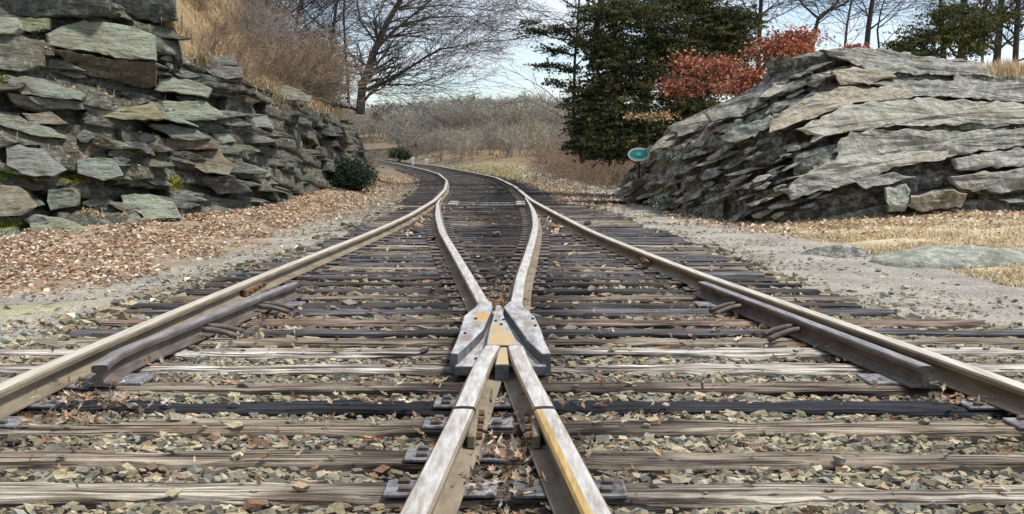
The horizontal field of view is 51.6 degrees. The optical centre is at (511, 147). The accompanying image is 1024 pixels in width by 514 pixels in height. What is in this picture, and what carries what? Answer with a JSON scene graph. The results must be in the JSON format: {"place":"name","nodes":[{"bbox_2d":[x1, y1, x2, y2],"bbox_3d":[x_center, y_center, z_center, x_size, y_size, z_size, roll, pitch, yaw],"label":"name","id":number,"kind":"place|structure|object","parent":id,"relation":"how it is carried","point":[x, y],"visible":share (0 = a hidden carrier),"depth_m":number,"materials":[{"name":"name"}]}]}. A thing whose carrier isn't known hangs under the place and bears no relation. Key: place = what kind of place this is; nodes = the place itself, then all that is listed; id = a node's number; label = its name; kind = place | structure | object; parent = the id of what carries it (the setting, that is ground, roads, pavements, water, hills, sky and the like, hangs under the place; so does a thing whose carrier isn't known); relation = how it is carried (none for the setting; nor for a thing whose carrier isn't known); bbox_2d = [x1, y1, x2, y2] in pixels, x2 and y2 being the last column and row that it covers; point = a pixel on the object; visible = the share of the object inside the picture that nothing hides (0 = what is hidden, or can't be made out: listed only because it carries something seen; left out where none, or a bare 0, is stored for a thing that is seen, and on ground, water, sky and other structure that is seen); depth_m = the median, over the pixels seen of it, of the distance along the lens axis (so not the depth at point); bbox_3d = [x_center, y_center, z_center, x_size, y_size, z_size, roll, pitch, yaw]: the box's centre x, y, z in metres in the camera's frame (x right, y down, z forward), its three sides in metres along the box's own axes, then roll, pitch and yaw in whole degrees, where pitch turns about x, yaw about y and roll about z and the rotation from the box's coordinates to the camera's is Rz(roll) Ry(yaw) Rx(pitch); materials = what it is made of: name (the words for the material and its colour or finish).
{"place":"outdoors","nodes":[
{"label":"outdoors","id":0,"kind":"place"},
{"bbox_2d":[428,159,582,184],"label":"verge grass","id":1,"kind":"structure","parent":0,"point":[506,171],"depth_m":61.31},
{"bbox_2d":[0,0,1023,513],"bbox_3d":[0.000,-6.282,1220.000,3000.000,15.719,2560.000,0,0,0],"label":"ground","id":2,"kind":"structure","parent":0,"point":[976,290],"depth_m":14.95,"materials":[{"name":"soil"}]},
{"bbox_2d":[0,0,377,235],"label":"rock cliff","id":3,"kind":"structure","parent":2,"relation":"on","point":[39,190],"depth_m":19.44,"materials":[{"name":"stone"}]},
{"bbox_2d":[36,26,899,217],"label":"ledge leaves","id":4,"kind":"object","parent":3,"relation":"on","point":[94,212],"visible":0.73,"depth_m":18.32,"materials":[{"name":"brown plant"}]},
{"bbox_2d":[1,12,1015,215],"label":"ledge grass","id":5,"kind":"structure","parent":3,"relation":"on","point":[263,84],"depth_m":25.57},
{"bbox_2d":[178,19,255,56],"bbox_3d":[-7.618,-2.702,26.683,2.103,1.061,1.642,0,0,25],"label":"bare shrub","id":6,"kind":"object","parent":2,"relation":"on","point":[210,38],"visible":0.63,"depth_m":26.57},
{"bbox_2d":[0,160,449,418],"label":"rail","id":7,"kind":"object","parent":2,"relation":"on","point":[17,393],"visible":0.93,"depth_m":8.10,"materials":[{"name":"metal"}]},
{"bbox_2d":[206,1,261,40],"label":"bare shrub","id":8,"kind":"object","parent":2,"relation":"on","point":[232,24],"visible":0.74,"depth_m":30.86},
{"bbox_2d":[173,0,331,111],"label":"dry grass","id":9,"kind":"structure","parent":2,"relation":"on","point":[204,19],"depth_m":30.30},
{"bbox_2d":[217,0,300,38],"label":"bare shrub","id":10,"kind":"object","parent":2,"relation":"on","point":[250,11],"visible":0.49,"depth_m":34.66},
{"bbox_2d":[233,0,310,54],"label":"bare shrub","id":11,"kind":"object","parent":2,"relation":"on","point":[270,32],"visible":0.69,"depth_m":34.43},
{"bbox_2d":[254,0,297,38],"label":"bare shrub","id":12,"kind":"object","parent":2,"relation":"on","point":[277,30],"visible":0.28,"depth_m":39.67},
{"bbox_2d":[251,34,323,84],"bbox_3d":[-7.528,-2.662,33.527,3.814,1.767,2.978,0,0,-28],"label":"bare shrub","id":13,"kind":"object","parent":2,"relation":"on","point":[287,66],"visible":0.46,"depth_m":33.40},
{"bbox_2d":[247,28,352,91],"bbox_3d":[-7.081,-2.506,32.953,4.051,2.436,3.044,0,0,18],"label":"bare shrub","id":14,"kind":"object","parent":2,"relation":"on","point":[284,53],"visible":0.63,"depth_m":33.10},
{"bbox_2d":[239,9,375,105],"bbox_3d":[-7.195,-3.014,36.129,6.857,3.378,4.203,0,0,-41],"label":"bare shrub","id":15,"kind":"object","parent":2,"relation":"on","point":[315,42],"visible":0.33,"depth_m":36.22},
{"bbox_2d":[272,50,348,99],"bbox_3d":[-7.240,-2.325,35.525,4.296,1.902,3.354,0,0,-20],"label":"bare shrub","id":16,"kind":"object","parent":2,"relation":"on","point":[304,88],"visible":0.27,"depth_m":35.36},
{"bbox_2d":[251,0,372,47],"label":"bare tree","id":17,"kind":"object","parent":2,"relation":"on","point":[315,2],"visible":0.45,"depth_m":44.11,"materials":[{"name":"brown plant"}]},
{"bbox_2d":[267,3,356,67],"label":"bare shrub","id":18,"kind":"object","parent":2,"relation":"on","point":[317,33],"visible":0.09,"depth_m":45.13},
{"bbox_2d":[257,13,367,82],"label":"bare shrub","id":19,"kind":"object","parent":2,"relation":"on","point":[292,38],"visible":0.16,"depth_m":40.51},
{"bbox_2d":[240,11,395,112],"bbox_3d":[-6.917,-2.763,36.156,7.055,3.878,4.324,0,0,-29],"label":"bare shrub","id":20,"kind":"object","parent":2,"relation":"on","point":[318,85],"visible":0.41,"depth_m":36.57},
{"bbox_2d":[269,0,415,39],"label":"bare tree","id":21,"kind":"object","parent":2,"relation":"on","point":[310,22],"visible":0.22,"depth_m":48.09,"materials":[{"name":"brown plant"}]},
{"bbox_2d":[275,0,411,66],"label":"bare tree","id":22,"kind":"object","parent":2,"relation":"on","point":[334,14],"visible":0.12,"depth_m":54.08,"materials":[{"name":"brown plant"}]},
{"bbox_2d":[327,154,383,193],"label":"juniper bush","id":23,"kind":"object","parent":2,"relation":"on","point":[349,175],"visible":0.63,"depth_m":33.50,"materials":[{"name":"green plant"}]},
{"bbox_2d":[268,0,495,102],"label":"bare tree","id":24,"kind":"object","parent":2,"relation":"on","point":[406,12],"visible":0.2,"depth_m":50.18,"materials":[{"name":"brown plant"}]},
{"bbox_2d":[366,102,404,121],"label":"bare tree","id":25,"kind":"object","parent":2,"relation":"on","point":[382,109],"visible":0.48,"depth_m":149.77,"materials":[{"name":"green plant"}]},
{"bbox_2d":[385,146,416,163],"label":"green bush","id":26,"kind":"object","parent":2,"relation":"on","point":[401,154],"visible":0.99,"depth_m":97.72,"materials":[{"name":"green plant"}]},
{"bbox_2d":[261,0,590,137],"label":"bare tree","id":27,"kind":"object","parent":2,"relation":"on","point":[380,40],"visible":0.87,"depth_m":44.05,"materials":[{"name":"grey plant"}]},
{"bbox_2d":[326,86,583,162],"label":"woods","id":28,"kind":"object","parent":2,"relation":"on","point":[526,120],"visible":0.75,"depth_m":121.34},
{"bbox_2d":[213,273,776,282],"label":"tie","id":29,"kind":"object","parent":2,"relation":"on","point":[445,276],"visible":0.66,"depth_m":11.50,"materials":[{"name":"brown wood"}]},
{"bbox_2d":[227,268,764,276],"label":"tie","id":30,"kind":"object","parent":2,"relation":"on","point":[648,271],"visible":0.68,"depth_m":11.97,"materials":[{"name":"brown wood"}]},
{"bbox_2d":[402,208,589,209],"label":"tie","id":31,"kind":"object","parent":2,"relation":"on","point":[492,209],"visible":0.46,"depth_m":24.63,"materials":[{"name":"brown wood"}]},
{"bbox_2d":[388,211,603,214],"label":"tie","id":32,"kind":"object","parent":2,"relation":"on","point":[390,213],"visible":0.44,"depth_m":23.24,"materials":[{"name":"brown wood"}]},
{"bbox_2d":[176,285,819,295],"bbox_3d":[-0.133,1.490,10.560,6.359,0.224,0.244,0,0,0],"label":"tie","id":33,"kind":"object","parent":2,"relation":"on","point":[540,291],"visible":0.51,"depth_m":10.47,"materials":[{"name":"brown wood"}]},
{"bbox_2d":[377,215,618,217],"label":"tie","id":34,"kind":"object","parent":2,"relation":"on","point":[501,216],"visible":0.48,"depth_m":21.80,"materials":[{"name":"brown wood"}]},
{"bbox_2d":[392,213,605,214],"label":"tie","id":35,"kind":"object","parent":2,"relation":"on","point":[505,214],"visible":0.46,"depth_m":22.73,"materials":[{"name":"brown wood"}]},
{"bbox_2d":[372,220,628,222],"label":"tie","id":36,"kind":"object","parent":2,"relation":"on","point":[509,221],"visible":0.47,"depth_m":20.35,"materials":[{"name":"brown wood"}]},
{"bbox_2d":[374,218,626,220],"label":"tie","id":37,"kind":"object","parent":2,"relation":"on","point":[513,219],"visible":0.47,"depth_m":20.81,"materials":[{"name":"brown wood"}]},
{"bbox_2d":[348,229,654,232],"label":"tie","id":38,"kind":"object","parent":2,"relation":"on","point":[426,230],"visible":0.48,"depth_m":18.04,"materials":[{"name":"brown wood"}]},
{"bbox_2d":[256,264,748,271],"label":"tie","id":39,"kind":"object","parent":2,"relation":"on","point":[324,267],"visible":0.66,"depth_m":12.42,"materials":[{"name":"brown wood"}]},
{"bbox_2d":[323,238,681,241],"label":"tie","id":40,"kind":"object","parent":2,"relation":"on","point":[507,240],"visible":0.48,"depth_m":16.23,"materials":[{"name":"brown wood"}]},
{"bbox_2d":[204,279,801,288],"bbox_3d":[-0.093,1.491,11.098,6.212,0.224,0.238,0,0,0],"label":"tie","id":41,"kind":"object","parent":2,"relation":"on","point":[582,285],"visible":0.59,"depth_m":11.01,"materials":[{"name":"brown wood"}]},
{"bbox_2d":[258,260,748,268],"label":"tie","id":42,"kind":"object","parent":2,"relation":"on","point":[630,263],"visible":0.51,"depth_m":12.89,"materials":[{"name":"brown wood"}]},
{"bbox_2d":[51,378,962,399],"bbox_3d":[0.056,1.488,6.298,9.014,0.224,0.251,0,0,0],"label":"tie","id":43,"kind":"object","parent":2,"relation":"on","point":[777,389],"visible":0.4,"depth_m":6.22,"materials":[{"name":"brown wood"}]},
{"bbox_2d":[119,305,896,319],"bbox_3d":[-0.032,1.489,9.217,6.697,0.224,0.247,0,0,0],"label":"tie","id":44,"kind":"object","parent":2,"relation":"on","point":[614,313],"visible":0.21,"depth_m":9.12,"materials":[{"name":"brown wood"}]},
{"bbox_2d":[74,283,305,386],"bbox_3d":[-2.255,1.339,8.086,0.561,0.140,3.845,0,0,6],"label":"guard rail","id":45,"kind":"object","parent":44,"relation":"on","point":[121,364],"visible":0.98,"depth_m":7.52,"materials":[{"name":"metal"}]},
{"bbox_2d":[305,250,711,254],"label":"tie","id":46,"kind":"object","parent":2,"relation":"on","point":[603,252],"visible":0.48,"depth_m":14.29,"materials":[{"name":"brown wood"}]},
{"bbox_2d":[343,234,677,236],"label":"tie","id":47,"kind":"object","parent":2,"relation":"on","point":[621,235],"visible":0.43,"depth_m":17.11,"materials":[{"name":"brown wood"}]},
{"bbox_2d":[351,231,669,234],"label":"tie","id":48,"kind":"object","parent":2,"relation":"on","point":[480,233],"visible":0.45,"depth_m":17.55,"materials":[{"name":"brown wood"}]},
{"bbox_2d":[296,253,725,258],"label":"tie","id":49,"kind":"object","parent":2,"relation":"on","point":[379,256],"visible":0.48,"depth_m":13.84,"materials":[{"name":"brown wood"}]},
{"bbox_2d":[0,178,1023,513],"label":"ballast gravel","id":50,"kind":"structure","parent":2,"relation":"on","point":[872,478],"depth_m":5.62,"materials":[{"name":"gravel"}]},
{"bbox_2d":[398,207,586,208],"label":"tie","id":51,"kind":"object","parent":50,"relation":"on","point":[497,207],"visible":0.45,"depth_m":25.13,"materials":[{"name":"brown wood"}]},
{"bbox_2d":[443,201,524,206],"bbox_3d":[-0.655,1.347,25.450,1.930,0.083,1.240,0,0,0],"label":"switch rod","id":52,"kind":"object","parent":51,"relation":"on","point":[484,204],"visible":0.99,"depth_m":24.99,"materials":[{"name":"metal"}]},
{"bbox_2d":[403,206,585,206],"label":"tie","id":53,"kind":"object","parent":50,"relation":"on","point":[525,206],"visible":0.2,"depth_m":25.60,"materials":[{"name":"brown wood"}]},
{"bbox_2d":[432,198,488,312],"bbox_3d":[-1.139,1.333,17.914,0.384,0.126,18.471,0,0,-5],"label":"rail","id":54,"kind":"object","parent":53,"relation":"on","point":[460,272],"visible":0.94,"depth_m":11.78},
{"bbox_2d":[506,198,541,311],"bbox_3d":[0.312,1.333,17.923,0.391,0.126,18.405,0,0,1],"label":"rail","id":55,"kind":"object","parent":53,"relation":"on","point":[522,283],"visible":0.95,"depth_m":11.96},
{"bbox_2d":[131,299,861,309],"bbox_3d":[-0.138,1.488,9.580,6.546,0.224,0.242,0,0,0],"label":"tie","id":56,"kind":"object","parent":50,"relation":"on","point":[391,306],"visible":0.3,"depth_m":9.50,"materials":[{"name":"brown wood"}]},
{"bbox_2d":[355,225,642,228],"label":"tie","id":57,"kind":"object","parent":50,"relation":"on","point":[504,227],"visible":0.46,"depth_m":18.98,"materials":[{"name":"brown wood"}]},
{"bbox_2d":[367,223,637,225],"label":"tie","id":58,"kind":"object","parent":50,"relation":"on","point":[512,225],"visible":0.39,"depth_m":19.48,"materials":[{"name":"brown wood"}]},
{"bbox_2d":[369,222,638,224],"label":"tie","id":59,"kind":"object","parent":50,"relation":"on","point":[500,223],"visible":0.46,"depth_m":19.91,"materials":[{"name":"brown wood"}]},
{"bbox_2d":[315,241,693,246],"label":"tie","id":60,"kind":"object","parent":50,"relation":"on","point":[320,244],"visible":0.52,"depth_m":15.74,"materials":[{"name":"brown wood"}]},
{"bbox_2d":[278,257,731,262],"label":"tie","id":61,"kind":"object","parent":50,"relation":"on","point":[590,260],"visible":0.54,"depth_m":13.37,"materials":[{"name":"brown wood"}]},
{"bbox_2d":[306,247,703,251],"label":"tie","id":62,"kind":"object","parent":50,"relation":"on","point":[594,249],"visible":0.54,"depth_m":14.76,"materials":[{"name":"brown wood"}]},
{"bbox_2d":[329,236,683,240],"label":"tie","id":63,"kind":"object","parent":50,"relation":"on","point":[518,238],"visible":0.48,"depth_m":16.66,"materials":[{"name":"brown wood"}]},
{"bbox_2d":[358,227,655,231],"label":"tie","id":64,"kind":"object","parent":50,"relation":"on","point":[492,229],"visible":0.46,"depth_m":18.50,"materials":[{"name":"brown wood"}]},
{"bbox_2d":[103,316,987,329],"bbox_3d":[0.263,1.491,8.670,7.155,0.224,0.242,0,0,0],"label":"tie","id":65,"kind":"object","parent":50,"relation":"on","point":[622,324],"visible":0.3,"depth_m":8.57,"materials":[{"name":"brown wood"}]},
{"bbox_2d":[0,173,1023,513],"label":"leaf litter","id":66,"kind":"object","parent":2,"relation":"on","point":[20,257],"visible":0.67,"depth_m":13.57,"materials":[{"name":"plant"}]},
{"bbox_2d":[0,477,1023,513],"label":"tie","id":67,"kind":"object","parent":2,"relation":"on","point":[660,498],"visible":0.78,"depth_m":4.32,"materials":[{"name":"brown wood"}]},
{"bbox_2d":[399,404,484,513],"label":"rail","id":68,"kind":"object","parent":67,"relation":"on","point":[449,459],"visible":0.96,"depth_m":4.37,"materials":[{"name":"metal"}]},
{"bbox_2d":[523,408,611,513],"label":"rail","id":69,"kind":"object","parent":67,"relation":"on","point":[569,485],"visible":0.97,"depth_m":4.37,"materials":[{"name":"metal"}]},
{"bbox_2d":[0,445,1023,476],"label":"tie","id":70,"kind":"object","parent":2,"relation":"on","point":[411,460],"visible":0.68,"depth_m":4.80,"materials":[{"name":"brown wood"}]},
{"bbox_2d":[0,415,1023,442],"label":"tie","id":71,"kind":"object","parent":2,"relation":"on","point":[933,430],"visible":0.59,"depth_m":5.34,"materials":[{"name":"brown wood"}]},
{"bbox_2d":[446,302,554,431],"bbox_3d":[-0.058,1.326,6.975,0.645,0.140,3.540,0,0,0],"label":"crossing frog","id":72,"kind":"object","parent":71,"relation":"on","point":[498,346],"visible":0.94,"depth_m":6.55,"materials":[{"name":"grey metal"}]},
{"bbox_2d":[0,362,1023,379],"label":"tie","id":73,"kind":"object","parent":2,"relation":"on","point":[835,371],"visible":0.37,"depth_m":6.79,"materials":[{"name":"brown wood"}]},
{"bbox_2d":[0,347,1023,362],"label":"tie","id":74,"kind":"object","parent":2,"relation":"on","point":[733,353],"visible":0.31,"depth_m":7.32,"materials":[{"name":"brown wood"}]},
{"bbox_2d":[321,244,702,248],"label":"tie","id":75,"kind":"object","parent":2,"relation":"on","point":[588,246],"visible":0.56,"depth_m":15.26,"materials":[{"name":"brown wood"}]},
{"bbox_2d":[167,292,858,302],"bbox_3d":[0.018,1.489,10.080,6.525,0.224,0.242,0,0,0],"label":"tie","id":76,"kind":"object","parent":2,"relation":"on","point":[643,298],"visible":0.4,"depth_m":9.98,"materials":[{"name":"brown wood"}]},
{"bbox_2d":[454,41,573,126],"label":"bare tree","id":77,"kind":"object","parent":2,"relation":"on","point":[552,96],"visible":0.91,"depth_m":40.13,"materials":[{"name":"brown plant"}]},
{"bbox_2d":[18,395,1017,419],"bbox_3d":[0.027,1.492,5.838,8.988,0.224,0.249,0,0,0],"label":"tie","id":78,"kind":"object","parent":2,"relation":"on","point":[962,409],"visible":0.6,"depth_m":5.77,"materials":[{"name":"brown wood"}]},
{"bbox_2d":[29,337,1023,349],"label":"tie","id":79,"kind":"object","parent":2,"relation":"on","point":[708,343],"visible":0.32,"depth_m":7.72,"materials":[{"name":"brown wood"}]},
{"bbox_2d":[434,0,640,85],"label":"bare tree","id":80,"kind":"object","parent":2,"relation":"on","point":[568,14],"visible":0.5,"depth_m":40.97,"materials":[{"name":"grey plant"}]},
{"bbox_2d":[69,328,1023,338],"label":"tie","id":81,"kind":"object","parent":2,"relation":"on","point":[572,333],"visible":0.3,"depth_m":8.10,"materials":[{"name":"brown wood"}]},
{"bbox_2d":[693,281,940,387],"bbox_3d":[2.082,1.339,8.120,0.594,0.140,3.948,0,0,-9],"label":"guard rail","id":82,"kind":"object","parent":81,"relation":"on","point":[889,367],"visible":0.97,"depth_m":7.41,"materials":[{"name":"metal"}]},
{"bbox_2d":[522,140,605,179],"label":"bare shrub","id":83,"kind":"object","parent":2,"relation":"on","point":[548,164],"visible":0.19,"depth_m":47.96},
{"bbox_2d":[523,143,629,180],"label":"bare shrub","id":84,"kind":"object","parent":2,"relation":"on","point":[554,168],"visible":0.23,"depth_m":45.98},
{"bbox_2d":[511,0,643,163],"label":"cedar tree","id":85,"kind":"object","parent":2,"relation":"on","point":[563,30],"visible":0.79,"depth_m":35.93,"materials":[{"name":"green plant"}]},
{"bbox_2d":[543,150,633,183],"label":"bare shrub","id":86,"kind":"object","parent":2,"relation":"on","point":[562,168],"visible":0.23,"depth_m":43.80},
{"bbox_2d":[543,155,634,186],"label":"bare shrub","id":87,"kind":"object","parent":2,"relation":"on","point":[595,170],"visible":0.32,"depth_m":41.98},
{"bbox_2d":[560,150,635,188],"bbox_3d":[3.570,0.810,39.045,3.558,1.878,2.778,0,0,9],"label":"bare shrub","id":88,"kind":"object","parent":2,"relation":"on","point":[613,180],"visible":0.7,"depth_m":38.87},
{"bbox_2d":[624,147,649,200],"bbox_3d":[3.339,0.705,28.448,0.726,1.435,0.375,0,0,0],"label":"switch stand","id":89,"kind":"object","parent":2,"relation":"on","point":[638,154],"visible":0.94,"depth_m":28.38,"materials":[{"name":"teal paint"}]},
{"bbox_2d":[558,0,777,167],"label":"cedar tree","id":90,"kind":"object","parent":2,"relation":"on","point":[614,86],"visible":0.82,"depth_m":32.75,"materials":[{"name":"green plant"}]},
{"bbox_2d":[384,159,1023,414],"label":"rail","id":91,"kind":"object","parent":2,"relation":"on","point":[972,381],"visible":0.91,"depth_m":7.70,"materials":[{"name":"metal"}]},
{"bbox_2d":[643,24,857,107],"bbox_3d":[6.235,-2.152,27.921,5.534,2.318,2.458,0,0,0],"label":"oak sapling","id":92,"kind":"object","parent":2,"relation":"on","point":[789,43],"visible":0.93,"depth_m":27.78,"materials":[{"name":"red plant"}]},
{"bbox_2d":[714,0,843,74],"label":"bare tree","id":93,"kind":"object","parent":2,"relation":"on","point":[761,5],"visible":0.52,"depth_m":37.02,"materials":[{"name":"brown plant"}]},
{"bbox_2d":[618,47,1023,222],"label":"rock outcrop","id":94,"kind":"object","parent":2,"relation":"on","point":[777,143],"visible":0.88,"depth_m":21.36,"materials":[{"name":"stone"}]},
{"bbox_2d":[616,109,680,146],"bbox_3d":[3.871,-0.459,29.979,1.868,1.274,0.746,0,0,0],"label":"oak sapling","id":95,"kind":"object","parent":94,"relation":"on","point":[648,117],"visible":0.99,"depth_m":30.01,"materials":[{"name":"red plant"}]},
{"bbox_2d":[644,150,687,208],"bbox_3d":[3.761,0.717,24.476,1.321,1.370,0.762,0,0,0],"label":"ivy plant","id":96,"kind":"object","parent":94,"relation":"on","point":[661,202],"visible":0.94,"depth_m":24.50,"materials":[{"name":"green plant"}]},
{"bbox_2d":[975,55,1023,78],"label":"grass tuft","id":97,"kind":"object","parent":94,"relation":"on","point":[1004,68],"visible":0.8,"depth_m":22.65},
{"bbox_2d":[786,0,868,51],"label":"bare tree","id":98,"kind":"object","parent":2,"relation":"on","point":[824,13],"visible":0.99,"depth_m":34.07,"materials":[{"name":"brown plant"}]},
{"bbox_2d":[800,244,866,257],"bbox_3d":[4.501,1.492,14.883,0.999,0.296,0.607,0,0,0],"label":"ground rock","id":99,"kind":"object","parent":2,"relation":"on","point":[842,251],"visible":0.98,"depth_m":14.69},
{"bbox_2d":[758,0,927,48],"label":"bare tree","id":100,"kind":"object","parent":2,"relation":"on","point":[846,33],"visible":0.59,"depth_m":46.05,"materials":[{"name":"brown plant"}]},
{"bbox_2d":[850,0,936,47],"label":"bare tree","id":101,"kind":"object","parent":2,"relation":"on","point":[869,14],"visible":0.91,"depth_m":35.10,"materials":[{"name":"brown plant"}]},
{"bbox_2d":[874,0,936,47],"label":"bare tree","id":102,"kind":"object","parent":2,"relation":"on","point":[882,25],"visible":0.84,"depth_m":36.12,"materials":[{"name":"brown plant"}]},
{"bbox_2d":[870,244,1023,269],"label":"ground rock","id":103,"kind":"object","parent":2,"relation":"on","point":[946,257],"visible":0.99,"depth_m":13.24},
{"bbox_2d":[876,0,1023,60],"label":"cedar tree","id":104,"kind":"object","parent":2,"relation":"on","point":[916,44],"visible":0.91,"depth_m":32.91,"materials":[{"name":"green plant"}]},
{"bbox_2d":[902,0,1023,66],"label":"bare tree","id":105,"kind":"object","parent":2,"relation":"on","point":[996,49],"visible":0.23,"depth_m":36.02,"materials":[{"name":"brown plant"}]},
{"bbox_2d":[947,0,1023,63],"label":"bare tree","id":106,"kind":"object","parent":2,"relation":"on","point":[1016,37],"visible":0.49,"depth_m":34.04,"materials":[{"name":"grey plant"}]},
{"bbox_2d":[260,0,1023,110],"label":"sky","id":107,"kind":"structure","parent":0,"point":[531,57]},
{"bbox_2d":[737,210,1023,286],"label":"dry grass","id":108,"kind":"structure","parent":0,"point":[1004,281],"depth_m":16.57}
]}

